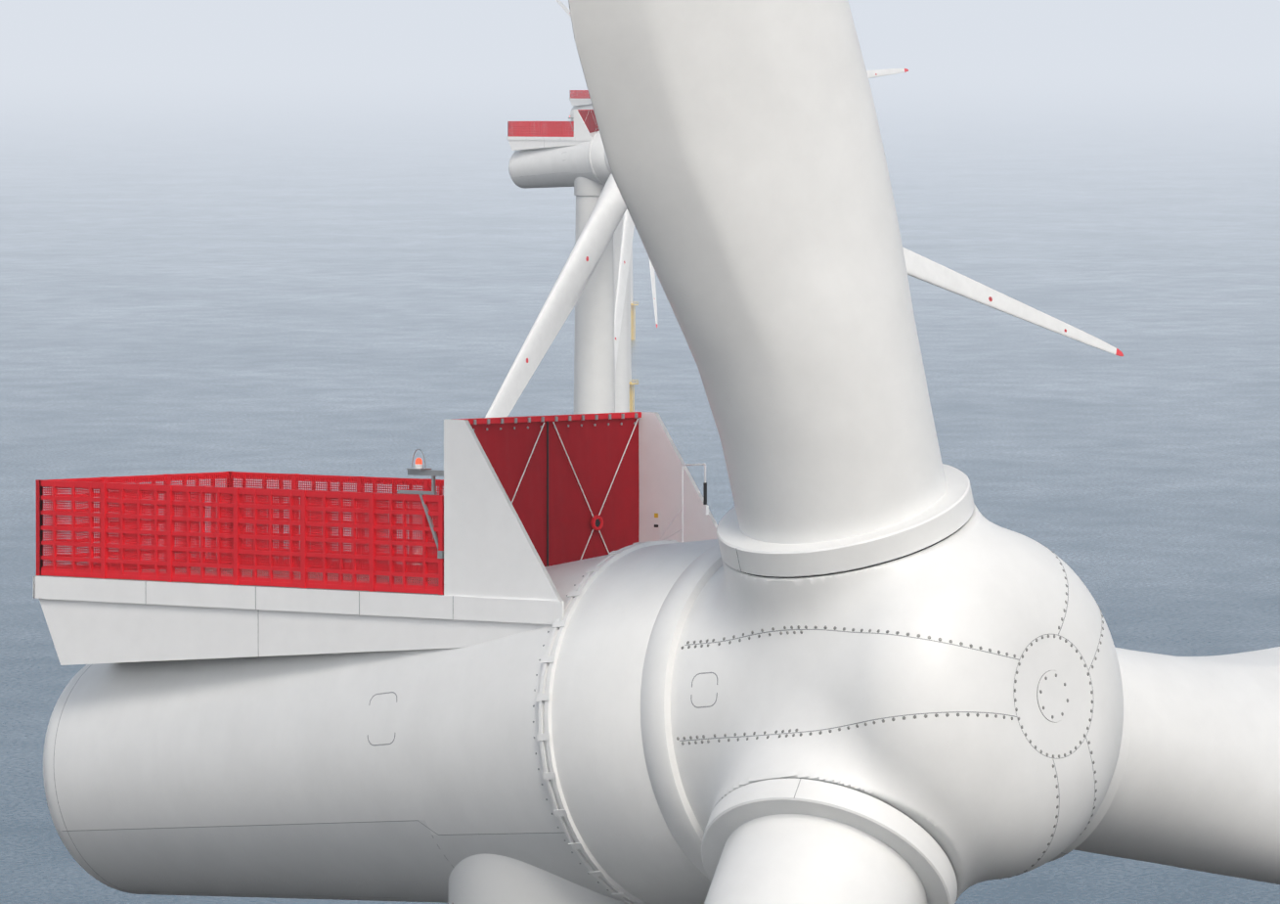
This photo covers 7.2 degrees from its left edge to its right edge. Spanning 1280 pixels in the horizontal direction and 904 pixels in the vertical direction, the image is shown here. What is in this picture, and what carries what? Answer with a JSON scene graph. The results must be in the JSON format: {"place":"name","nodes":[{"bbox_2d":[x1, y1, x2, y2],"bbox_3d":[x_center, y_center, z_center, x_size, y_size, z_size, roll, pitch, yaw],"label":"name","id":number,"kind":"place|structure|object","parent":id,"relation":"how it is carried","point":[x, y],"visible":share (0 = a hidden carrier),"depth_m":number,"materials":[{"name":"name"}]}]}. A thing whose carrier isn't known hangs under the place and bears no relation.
{"place":"outdoors","nodes":[
{"label":"outdoors","id":0,"kind":"place"},
{"bbox_2d":[0,66,1279,903],"bbox_3d":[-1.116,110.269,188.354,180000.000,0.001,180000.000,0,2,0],"label":"sea","id":1,"kind":"structure","parent":0,"point":[299,269],"depth_m":4658.54,"materials":[{"name":"liquid"}]},
{"bbox_2d":[555,0,638,339],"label":"wind turbine","id":2,"kind":"object","parent":1,"relation":"on","point":[563,7],"visible":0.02,"depth_m":4182.74,"materials":[{"name":"paint"}]},
{"bbox_2d":[628,258,657,411],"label":"wind turbine","id":3,"kind":"object","parent":1,"relation":"on","point":[652,274],"visible":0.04,"depth_m":3183.23,"materials":[{"name":"paint"}]},
{"bbox_2d":[33,0,1279,903],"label":"wind turbine","id":4,"kind":"object","parent":1,"relation":"on","point":[855,645],"visible":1,"depth_m":179.69,"materials":[{"name":"paint"}]},
{"bbox_2d":[569,68,908,412],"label":"wind turbine","id":5,"kind":"object","parent":1,"relation":"on","point":[623,235],"visible":0.08,"depth_m":2182.24,"materials":[{"name":"paint"}]},
{"bbox_2d":[412,109,1123,565],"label":"wind turbine","id":6,"kind":"object","parent":1,"relation":"on","point":[561,154],"visible":0.38,"depth_m":1182.21,"materials":[{"name":"paint"}]},
{"bbox_2d":[0,0,1279,66],"label":"sky","id":7,"kind":"structure","parent":0,"point":[32,32],"materials":[{"name":"white"}]}
]}

